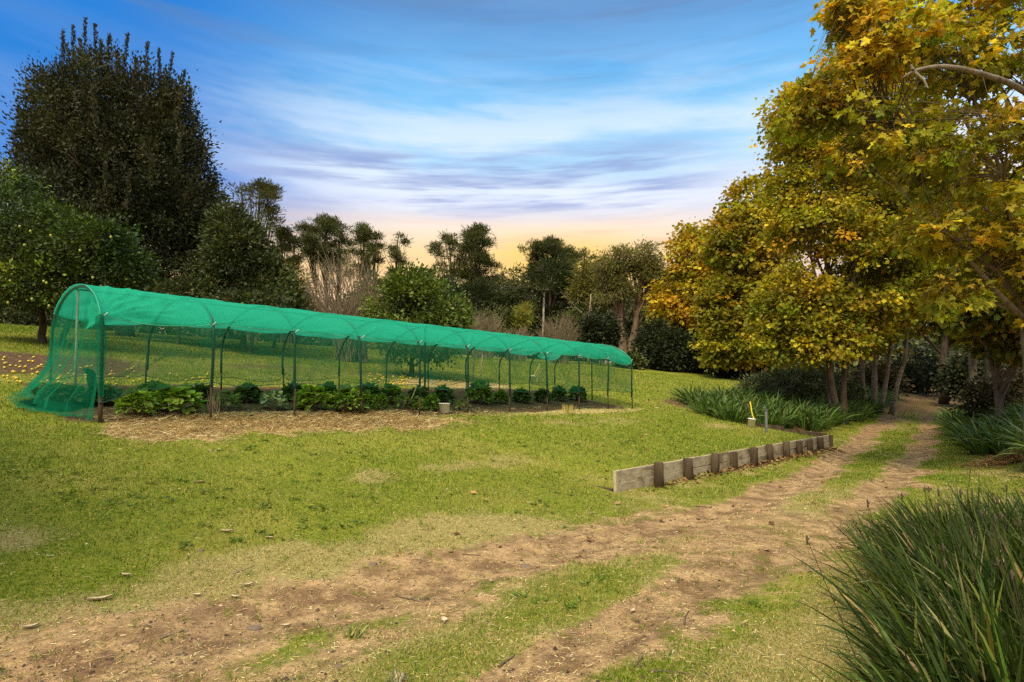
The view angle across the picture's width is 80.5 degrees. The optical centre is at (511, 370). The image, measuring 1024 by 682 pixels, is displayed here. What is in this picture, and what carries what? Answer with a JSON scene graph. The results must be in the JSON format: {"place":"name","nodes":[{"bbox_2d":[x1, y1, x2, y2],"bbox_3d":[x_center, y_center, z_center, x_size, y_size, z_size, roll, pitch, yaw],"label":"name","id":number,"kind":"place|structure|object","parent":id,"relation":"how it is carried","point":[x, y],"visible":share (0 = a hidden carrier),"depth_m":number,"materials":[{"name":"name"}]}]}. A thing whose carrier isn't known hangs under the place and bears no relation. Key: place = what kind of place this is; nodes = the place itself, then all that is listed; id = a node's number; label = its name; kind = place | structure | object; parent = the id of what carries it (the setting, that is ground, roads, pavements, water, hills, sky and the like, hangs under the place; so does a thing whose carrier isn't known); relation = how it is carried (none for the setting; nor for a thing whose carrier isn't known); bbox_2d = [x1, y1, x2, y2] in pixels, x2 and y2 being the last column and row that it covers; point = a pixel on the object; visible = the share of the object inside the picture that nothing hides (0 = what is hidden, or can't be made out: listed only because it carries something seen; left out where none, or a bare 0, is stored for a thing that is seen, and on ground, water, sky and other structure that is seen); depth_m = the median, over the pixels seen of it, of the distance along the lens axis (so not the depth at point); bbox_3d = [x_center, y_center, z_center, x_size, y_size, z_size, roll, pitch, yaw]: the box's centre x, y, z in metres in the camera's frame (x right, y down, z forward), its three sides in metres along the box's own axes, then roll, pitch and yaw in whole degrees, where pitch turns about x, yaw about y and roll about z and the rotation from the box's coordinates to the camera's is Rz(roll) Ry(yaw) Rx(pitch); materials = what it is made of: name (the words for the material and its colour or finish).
{"place":"outdoors","nodes":[
{"label":"outdoors","id":0,"kind":"place"},
{"bbox_2d":[0,324,1023,681],"bbox_3d":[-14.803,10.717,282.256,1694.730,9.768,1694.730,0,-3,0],"label":"ground","id":1,"kind":"structure","parent":0,"point":[478,566],"depth_m":6.44,"materials":[{"name":"green plant"}]},
{"bbox_2d":[25,381,89,402],"bbox_3d":[-7.876,0.396,10.535,0.976,0.419,0.957,-1,-3,16],"label":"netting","id":2,"kind":"object","parent":1,"relation":"on","point":[54,390],"visible":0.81,"depth_m":10.40,"materials":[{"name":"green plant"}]},
{"bbox_2d":[0,147,167,344],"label":"lemon tree","id":3,"kind":"object","parent":1,"relation":"on","point":[43,251],"visible":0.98,"depth_m":18.55,"materials":[{"name":"green plant"}]},
{"bbox_2d":[93,384,125,403],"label":"bed plant","id":4,"kind":"object","parent":1,"relation":"on","point":[109,390],"visible":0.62,"depth_m":11.03,"materials":[{"name":"green plant"}]},
{"bbox_2d":[0,17,228,336],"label":"evergreen tree","id":5,"kind":"object","parent":1,"relation":"on","point":[125,144],"visible":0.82,"depth_m":26.83,"materials":[{"name":"green plant"}]},
{"bbox_2d":[112,388,158,415],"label":"bed plant","id":6,"kind":"object","parent":1,"relation":"on","point":[135,401],"visible":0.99,"depth_m":10.29,"materials":[{"name":"green plant"}]},
{"bbox_2d":[132,380,160,391],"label":"bed plant","id":7,"kind":"object","parent":1,"relation":"on","point":[152,384],"visible":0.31,"depth_m":11.83,"materials":[{"name":"green plant"}]},
{"bbox_2d":[150,382,209,414],"bbox_3d":[-6.132,0.512,11.066,1.079,0.595,1.088,1,-3,-13],"label":"bed plant","id":8,"kind":"object","parent":1,"relation":"on","point":[171,397],"visible":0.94,"depth_m":10.88,"materials":[{"name":"green plant"}]},
{"bbox_2d":[137,266,226,344],"bbox_3d":[-13.990,-2.493,25.065,4.763,3.435,3.333,0,-3,0],"label":"orchard tree","id":9,"kind":"object","parent":1,"relation":"on","point":[177,289],"visible":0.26,"depth_m":24.57,"materials":[{"name":"green plant"}]},
{"bbox_2d":[189,382,215,399],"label":"bed plant","id":10,"kind":"object","parent":1,"relation":"on","point":[204,388],"visible":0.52,"depth_m":12.40,"materials":[{"name":"green plant"}]},
{"bbox_2d":[195,179,249,340],"bbox_3d":[-17.071,-6.192,34.359,4.422,9.649,4.581,-2,-3,35],"label":"tree","id":11,"kind":"object","parent":1,"relation":"on","point":[222,198],"visible":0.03,"depth_m":34.10,"materials":[{"name":"green plant"}]},
{"bbox_2d":[206,388,243,408],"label":"bed plant","id":12,"kind":"object","parent":1,"relation":"on","point":[230,396],"visible":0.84,"depth_m":12.08,"materials":[{"name":"green plant"}]},
{"bbox_2d":[165,193,313,348],"bbox_3d":[-11.818,-4.211,26.657,6.473,6.991,4.820,0,-3,0],"label":"camellia tree","id":13,"kind":"object","parent":1,"relation":"on","point":[233,245],"visible":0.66,"depth_m":25.91,"materials":[{"name":"green plant"}]},
{"bbox_2d":[230,382,263,401],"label":"bed plant","id":14,"kind":"object","parent":1,"relation":"on","point":[253,392],"visible":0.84,"depth_m":13.12,"materials":[{"name":"green plant"}]},
{"bbox_2d":[199,280,297,353],"bbox_3d":[-10.692,-1.989,24.730,4.294,3.294,3.510,0,-3,0],"label":"orchard tree","id":15,"kind":"object","parent":1,"relation":"on","point":[247,296],"visible":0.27,"depth_m":24.19,"materials":[{"name":"green plant"}]},
{"bbox_2d":[226,175,286,340],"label":"pine tree","id":16,"kind":"object","parent":1,"relation":"on","point":[269,193],"visible":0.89,"depth_m":62.29,"materials":[{"name":"green plant"}]},
{"bbox_2d":[259,390,288,409],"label":"bed plant","id":17,"kind":"object","parent":1,"relation":"on","point":[280,401],"visible":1,"depth_m":12.65,"materials":[{"name":"green plant"}]},
{"bbox_2d":[270,223,310,343],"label":"pine tree","id":18,"kind":"object","parent":1,"relation":"on","point":[285,240],"visible":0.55,"depth_m":66.04,"materials":[{"name":"green plant"}]},
{"bbox_2d":[281,381,302,400],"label":"bed plant","id":19,"kind":"object","parent":1,"relation":"on","point":[286,389],"visible":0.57,"depth_m":13.97,"materials":[{"name":"green plant"}]},
{"bbox_2d":[285,262,322,343],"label":"bush","id":20,"kind":"object","parent":1,"relation":"on","point":[304,277],"visible":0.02,"depth_m":44.12,"materials":[{"name":"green plant"}]},
{"bbox_2d":[289,383,334,410],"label":"bed plant","id":21,"kind":"object","parent":1,"relation":"on","point":[309,397],"visible":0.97,"depth_m":13.01,"materials":[{"name":"green plant"}]},
{"bbox_2d":[6,284,632,422],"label":"net tunnel","id":22,"kind":"structure","parent":1,"relation":"on","point":[91,305],"depth_m":12.41,"materials":[{"name":"green fabric"}]},
{"bbox_2d":[291,212,360,346],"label":"pine tree","id":23,"kind":"object","parent":1,"relation":"on","point":[327,225],"visible":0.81,"depth_m":70.06,"materials":[{"name":"green plant"}]},
{"bbox_2d":[300,232,387,362],"bbox_3d":[-7.791,-3.336,27.267,4.607,5.999,4.290,0,-3,0],"label":"bare shrub","id":24,"kind":"object","parent":1,"relation":"on","point":[350,351],"visible":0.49,"depth_m":26.83,"materials":[{"name":"brown plant"}]},
{"bbox_2d":[328,383,368,412],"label":"bed plant","id":25,"kind":"object","parent":1,"relation":"on","point":[345,396],"visible":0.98,"depth_m":13.20,"materials":[{"name":"green plant"}]},
{"bbox_2d":[343,624,368,640],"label":"grass tuft","id":26,"kind":"object","parent":1,"relation":"on","point":[354,631],"visible":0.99,"depth_m":4.14,"materials":[{"name":"plant"}]},
{"bbox_2d":[342,221,387,348],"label":"pine tree","id":27,"kind":"object","parent":1,"relation":"on","point":[364,233],"visible":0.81,"depth_m":71.89,"materials":[{"name":"green plant"}]},
{"bbox_2d":[356,389,377,411],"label":"bed plant","id":28,"kind":"object","parent":1,"relation":"on","point":[369,402],"visible":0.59,"depth_m":13.81,"materials":[{"name":"green plant"}]},
{"bbox_2d":[350,269,394,348],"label":"bush","id":29,"kind":"object","parent":1,"relation":"on","point":[382,296],"visible":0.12,"depth_m":49.80,"materials":[{"name":"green plant"}]},
{"bbox_2d":[371,392,389,410],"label":"bed plant","id":30,"kind":"object","parent":1,"relation":"on","point":[381,399],"visible":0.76,"depth_m":14.23,"materials":[{"name":"green plant"}]},
{"bbox_2d":[380,383,404,403],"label":"bed plant","id":31,"kind":"object","parent":1,"relation":"on","point":[391,390],"visible":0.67,"depth_m":15.60,"materials":[{"name":"green plant"}]},
{"bbox_2d":[384,667,408,681],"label":"dry tussock","id":32,"kind":"object","parent":1,"relation":"on","point":[395,677],"visible":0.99,"depth_m":3.55,"materials":[{"name":"beige plant"}]},
{"bbox_2d":[380,232,413,346],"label":"pine tree","id":33,"kind":"object","parent":1,"relation":"on","point":[396,253],"visible":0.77,"depth_m":73.82,"materials":[{"name":"green plant"}]},
{"bbox_2d":[355,258,482,375],"bbox_3d":[-3.502,-1.932,23.437,4.846,4.880,4.104,0,-3,0],"label":"citrus tree","id":34,"kind":"object","parent":1,"relation":"on","point":[412,292],"visible":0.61,"depth_m":22.83,"materials":[{"name":"green plant"}]},
{"bbox_2d":[424,392,440,410],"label":"bed plant","id":35,"kind":"object","parent":1,"relation":"on","point":[432,400],"visible":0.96,"depth_m":15.31,"materials":[{"name":"green plant"}]},
{"bbox_2d":[433,384,455,401],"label":"bed plant","id":36,"kind":"object","parent":1,"relation":"on","point":[445,394],"visible":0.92,"depth_m":16.87,"materials":[{"name":"green plant"}]},
{"bbox_2d":[424,229,469,287],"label":"pine tree","id":37,"kind":"object","parent":1,"relation":"on","point":[447,238],"visible":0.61,"depth_m":72.61,"materials":[{"name":"green plant"}]},
{"bbox_2d":[427,274,470,314],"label":"bush","id":38,"kind":"object","parent":1,"relation":"on","point":[456,288],"visible":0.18,"depth_m":60.11,"materials":[{"name":"green plant"}]},
{"bbox_2d":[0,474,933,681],"bbox_3d":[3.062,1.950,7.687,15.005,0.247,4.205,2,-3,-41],"label":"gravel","id":39,"kind":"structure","parent":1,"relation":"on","point":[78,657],"depth_m":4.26,"materials":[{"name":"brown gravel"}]},
{"bbox_2d":[445,222,505,310],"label":"pine tree","id":40,"kind":"object","parent":1,"relation":"on","point":[474,236],"visible":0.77,"depth_m":69.89,"materials":[{"name":"green plant"}]},
{"bbox_2d":[463,378,494,403],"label":"bed plant","id":41,"kind":"object","parent":1,"relation":"on","point":[481,393],"visible":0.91,"depth_m":17.66,"materials":[{"name":"green plant"}]},
{"bbox_2d":[455,278,515,328],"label":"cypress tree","id":42,"kind":"object","parent":1,"relation":"on","point":[490,294],"visible":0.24,"depth_m":65.56,"materials":[{"name":"green plant"}]},
{"bbox_2d":[465,308,508,358],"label":"bare bush","id":43,"kind":"object","parent":1,"relation":"on","point":[480,353],"visible":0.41,"depth_m":45.97,"materials":[{"name":"brown plant"}]},
{"bbox_2d":[468,302,520,356],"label":"bush","id":44,"kind":"object","parent":1,"relation":"on","point":[506,328],"visible":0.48,"depth_m":57.72,"materials":[{"name":"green plant"}]},
{"bbox_2d":[491,389,508,403],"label":"bed plant","id":45,"kind":"object","parent":1,"relation":"on","point":[501,394],"visible":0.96,"depth_m":18.29,"materials":[{"name":"green plant"}]},
{"bbox_2d":[1,378,1015,607],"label":"lawn weeds","id":46,"kind":"object","parent":1,"relation":"on","point":[515,594],"visible":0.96,"depth_m":6.89,"materials":[{"name":"green plant"}]},
{"bbox_2d":[483,262,538,333],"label":"gum tree","id":47,"kind":"object","parent":1,"relation":"on","point":[511,292],"visible":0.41,"depth_m":77.60,"materials":[{"name":"green plant"}]},
{"bbox_2d":[0,332,1022,681],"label":"straw","id":48,"kind":"object","parent":1,"relation":"on","point":[306,422],"visible":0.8,"depth_m":9.04,"materials":[{"name":"beige plant"}]},
{"bbox_2d":[0,323,1023,681],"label":"grass","id":49,"kind":"structure","parent":1,"relation":"on","point":[8,329],"depth_m":8.28,"materials":[{"name":"green plant"}]},
{"bbox_2d":[0,286,1023,379],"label":"woods","id":50,"kind":"object","parent":1,"relation":"on","point":[920,344],"visible":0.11,"depth_m":88.89,"materials":[{"name":"green plant"}]},
{"bbox_2d":[500,322,532,360],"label":"bare bush","id":51,"kind":"object","parent":1,"relation":"on","point":[517,357],"visible":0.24,"depth_m":47.96,"materials":[{"name":"brown plant"}]},
{"bbox_2d":[511,387,531,401],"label":"bed plant","id":52,"kind":"object","parent":1,"relation":"on","point":[520,396],"visible":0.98,"depth_m":19.17,"materials":[{"name":"green plant"}]},
{"bbox_2d":[506,299,539,334],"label":"wattle tree","id":53,"kind":"object","parent":1,"relation":"on","point":[523,315],"visible":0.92,"depth_m":57.83,"materials":[{"name":"green plant"}]},
{"bbox_2d":[533,387,552,402],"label":"bed plant","id":54,"kind":"object","parent":1,"relation":"on","point":[541,395],"visible":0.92,"depth_m":19.93,"materials":[{"name":"green plant"}]},
{"bbox_2d":[507,253,592,337],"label":"tree","id":55,"kind":"object","parent":1,"relation":"on","point":[555,284],"visible":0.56,"depth_m":67.51,"materials":[{"name":"green plant"}]},
{"bbox_2d":[518,233,583,304],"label":"pine tree","id":56,"kind":"object","parent":1,"relation":"on","point":[549,245],"visible":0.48,"depth_m":75.62,"materials":[{"name":"green plant"}]},
{"bbox_2d":[531,305,582,363],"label":"bare bush","id":57,"kind":"object","parent":1,"relation":"on","point":[555,334],"visible":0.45,"depth_m":49.99,"materials":[{"name":"brown plant"}]},
{"bbox_2d":[550,385,567,400],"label":"bed plant","id":58,"kind":"object","parent":1,"relation":"on","point":[558,393],"visible":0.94,"depth_m":21.07,"materials":[{"name":"green plant"}]},
{"bbox_2d":[553,305,595,359],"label":"bush","id":59,"kind":"object","parent":1,"relation":"on","point":[573,315],"visible":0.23,"depth_m":55.87,"materials":[{"name":"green plant"}]},
{"bbox_2d":[567,385,587,400],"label":"bed plant","id":60,"kind":"object","parent":1,"relation":"on","point":[573,390],"visible":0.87,"depth_m":21.75,"materials":[{"name":"green plant"}]},
{"bbox_2d":[560,250,610,362],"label":"gum tree","id":61,"kind":"object","parent":1,"relation":"on","point":[579,288],"visible":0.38,"depth_m":59.88,"materials":[{"name":"green plant"}]},
{"bbox_2d":[576,305,626,364],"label":"bush","id":62,"kind":"object","parent":1,"relation":"on","point":[598,330],"visible":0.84,"depth_m":49.42,"materials":[{"name":"green plant"}]},
{"bbox_2d":[580,237,670,352],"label":"gum tree","id":63,"kind":"object","parent":1,"relation":"on","point":[614,271],"visible":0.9,"depth_m":55.87,"materials":[{"name":"green plant"}]},
{"bbox_2d":[611,348,649,369],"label":"bush","id":64,"kind":"object","parent":1,"relation":"on","point":[638,363],"visible":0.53,"depth_m":48.47,"materials":[{"name":"green plant"}]},
{"bbox_2d":[626,314,681,370],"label":"bush","id":65,"kind":"object","parent":1,"relation":"on","point":[650,330],"visible":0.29,"depth_m":51.44,"materials":[{"name":"green plant"}]},
{"bbox_2d":[629,321,703,372],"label":"bush","id":66,"kind":"object","parent":1,"relation":"on","point":[672,359],"visible":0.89,"depth_m":49.33,"materials":[{"name":"green plant"}]},
{"bbox_2d":[629,216,722,370],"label":"plane tree","id":67,"kind":"object","parent":1,"relation":"on","point":[679,287],"visible":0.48,"depth_m":53.17,"materials":[{"name":"yellow plant"}]},
{"bbox_2d":[668,382,717,399],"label":"strappy plant","id":68,"kind":"object","parent":1,"relation":"on","point":[680,391],"visible":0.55,"depth_m":25.76,"materials":[{"name":"green plant"}]},
{"bbox_2d":[390,362,1023,562],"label":"fallen leaves","id":69,"kind":"object","parent":1,"relation":"on","point":[826,449],"visible":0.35,"depth_m":13.05,"materials":[{"name":"brown plant"}]},
{"bbox_2d":[683,393,731,415],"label":"strappy plant","id":70,"kind":"object","parent":1,"relation":"on","point":[701,407],"visible":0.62,"depth_m":22.70,"materials":[{"name":"green plant"}]},
{"bbox_2d":[596,422,832,492],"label":"retaining wall","id":71,"kind":"structure","parent":1,"relation":"on","point":[658,474],"depth_m":12.35,"materials":[{"name":"grey wood"}]},
{"bbox_2d":[705,400,763,423],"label":"strappy plant","id":72,"kind":"object","parent":1,"relation":"on","point":[722,415],"visible":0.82,"depth_m":21.22,"materials":[{"name":"green plant"}]},
{"bbox_2d":[708,352,771,378],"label":"bush","id":73,"kind":"object","parent":1,"relation":"on","point":[733,373],"visible":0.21,"depth_m":46.36,"materials":[{"name":"green plant"}]},
{"bbox_2d":[679,166,807,380],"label":"plane tree","id":74,"kind":"object","parent":1,"relation":"on","point":[735,259],"visible":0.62,"depth_m":44.76,"materials":[{"name":"yellow plant"}]},
{"bbox_2d":[748,406,794,425],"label":"strappy plant","id":75,"kind":"object","parent":1,"relation":"on","point":[760,421],"visible":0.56,"depth_m":20.43,"materials":[{"name":"green plant"}]},
{"bbox_2d":[748,403,798,426],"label":"strappy plant","id":76,"kind":"object","parent":1,"relation":"on","point":[785,413],"visible":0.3,"depth_m":21.60,"materials":[{"name":"green plant"}]},
{"bbox_2d":[761,404,806,428],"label":"strappy plant","id":77,"kind":"object","parent":1,"relation":"on","point":[790,425],"visible":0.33,"depth_m":21.85,"materials":[{"name":"green plant"}]},
{"bbox_2d":[731,362,840,399],"bbox_3d":[13.131,0.729,29.123,5.890,2.772,4.149,1,-3,-21],"label":"leafy shrub","id":78,"kind":"object","parent":1,"relation":"on","point":[792,381],"visible":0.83,"depth_m":28.44,"materials":[{"name":"green plant"}]},
{"bbox_2d":[794,410,839,431],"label":"strappy plant","id":79,"kind":"object","parent":1,"relation":"on","point":[805,423],"visible":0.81,"depth_m":22.16,"materials":[{"name":"green plant"}]},
{"bbox_2d":[795,404,844,429],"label":"strappy plant","id":80,"kind":"object","parent":1,"relation":"on","point":[831,415],"visible":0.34,"depth_m":22.93,"materials":[{"name":"green plant"}]},
{"bbox_2d":[726,30,945,423],"bbox_3d":[13.865,-6.018,25.209,8.600,17.012,6.620,0,-3,-10],"label":"plane tree","id":81,"kind":"object","parent":1,"relation":"on","point":[841,315],"visible":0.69,"depth_m":24.30,"materials":[{"name":"yellow plant"}]},
{"bbox_2d":[805,371,879,400],"bbox_3d":[16.258,0.920,30.981,4.418,2.415,3.800,0,-3,0],"label":"leafy shrub","id":82,"kind":"object","parent":1,"relation":"on","point":[850,388],"visible":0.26,"depth_m":30.25,"materials":[{"name":"green plant"}]},
{"bbox_2d":[847,402,876,421],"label":"strappy plant","id":83,"kind":"object","parent":1,"relation":"on","point":[857,417],"visible":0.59,"depth_m":26.20,"materials":[{"name":"green plant"}]},
{"bbox_2d":[847,356,916,400],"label":"bush","id":84,"kind":"object","parent":1,"relation":"on","point":[881,375],"visible":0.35,"depth_m":41.27,"materials":[{"name":"green plant"}]},
{"bbox_2d":[763,0,1023,472],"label":"plane tree","id":85,"kind":"object","parent":1,"relation":"on","point":[993,241],"visible":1,"depth_m":11.34,"materials":[{"name":"yellow plant"}]},
{"bbox_2d":[819,96,967,414],"bbox_3d":[20.167,-6.337,32.201,7.622,17.726,7.357,-1,-3,21],"label":"plane tree","id":86,"kind":"object","parent":1,"relation":"on","point":[907,324],"visible":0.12,"depth_m":30.87,"materials":[{"name":"yellow plant"}]},
{"bbox_2d":[835,508,959,542],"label":"edge grass","id":87,"kind":"structure","parent":1,"relation":"on","point":[850,525],"depth_m":7.27,"materials":[{"name":"green plant"}]},
{"bbox_2d":[773,462,1023,681],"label":"tall grass clump","id":88,"kind":"object","parent":1,"relation":"on","point":[960,579],"visible":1,"depth_m":3.71,"materials":[{"name":"green plant"}]},
{"bbox_2d":[881,348,938,396],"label":"bush","id":89,"kind":"object","parent":1,"relation":"on","point":[920,383],"visible":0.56,"depth_m":49.34,"materials":[{"name":"green plant"}]},
{"bbox_2d":[898,207,964,404],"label":"plane tree","id":90,"kind":"object","parent":1,"relation":"on","point":[929,328],"visible":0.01,"depth_m":42.78,"materials":[{"name":"plant"}]},
{"bbox_2d":[870,157,1023,400],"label":"plane tree","id":91,"kind":"object","parent":1,"relation":"on","point":[972,365],"visible":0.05,"depth_m":25.38,"materials":[{"name":"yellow plant"}]},
{"bbox_2d":[929,348,1008,401],"bbox_3d":[30.565,0.546,40.221,5.037,4.219,4.478,-1,-3,24],"label":"bush","id":92,"kind":"object","parent":1,"relation":"on","point":[952,373],"visible":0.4,"depth_m":39.89,"materials":[{"name":"green plant"}]},
{"bbox_2d":[917,183,1022,427],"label":"plane tree","id":93,"kind":"object","parent":1,"relation":"on","point":[994,339],"visible":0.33,"depth_m":18.39,"materials":[{"name":"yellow plant"}]},
{"bbox_2d":[937,417,1010,455],"bbox_3d":[13.174,1.804,16.720,2.470,1.174,2.710,1,-3,-17],"label":"strappy plant","id":94,"kind":"object","parent":1,"relation":"on","point":[977,449],"visible":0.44,"depth_m":16.84,"materials":[{"name":"green plant"}]},
{"bbox_2d":[932,448,1022,469],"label":"dry frond heap","id":95,"kind":"object","parent":1,"relation":"on","point":[1010,459],"visible":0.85,"depth_m":13.91,"materials":[{"name":"brown plant"}]},
{"bbox_2d":[947,362,1023,417],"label":"bush","id":96,"kind":"object","parent":1,"relation":"on","point":[984,395],"visible":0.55,"depth_m":22.88,"materials":[{"name":"green plant"}]},
{"bbox_2d":[959,419,1012,455],"bbox_3d":[12.958,1.733,15.682,2.353,0.986,2.162,-2,-3,38],"label":"strappy plant","id":97,"kind":"object","parent":1,"relation":"on","point":[993,446],"visible":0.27,"depth_m":15.79,"materials":[{"name":"green plant"}]},
{"bbox_2d":[976,419,1020,454],"bbox_3d":[12.553,1.683,15.253,1.964,0.983,2.166,1,-3,-22],"label":"strappy plant","id":98,"kind":"object","parent":1,"relation":"on","point":[1007,446],"visible":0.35,"depth_m":15.25,"materials":[{"name":"green plant"}]},
{"bbox_2d":[985,422,1021,454],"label":"strappy plant","id":99,"kind":"object","parent":1,"relation":"on","point":[1009,439],"visible":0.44,"depth_m":14.46,"materials":[{"name":"green plant"}]},
{"bbox_2d":[993,423,1023,457],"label":"strappy plant","id":100,"kind":"object","parent":1,"relation":"on","point":[1018,440],"visible":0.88,"depth_m":12.43,"materials":[{"name":"green plant"}]},
{"bbox_2d":[0,0,1023,362],"label":"sky","id":101,"kind":"structure","parent":0,"point":[591,124],"materials":[{"name":"blue"}]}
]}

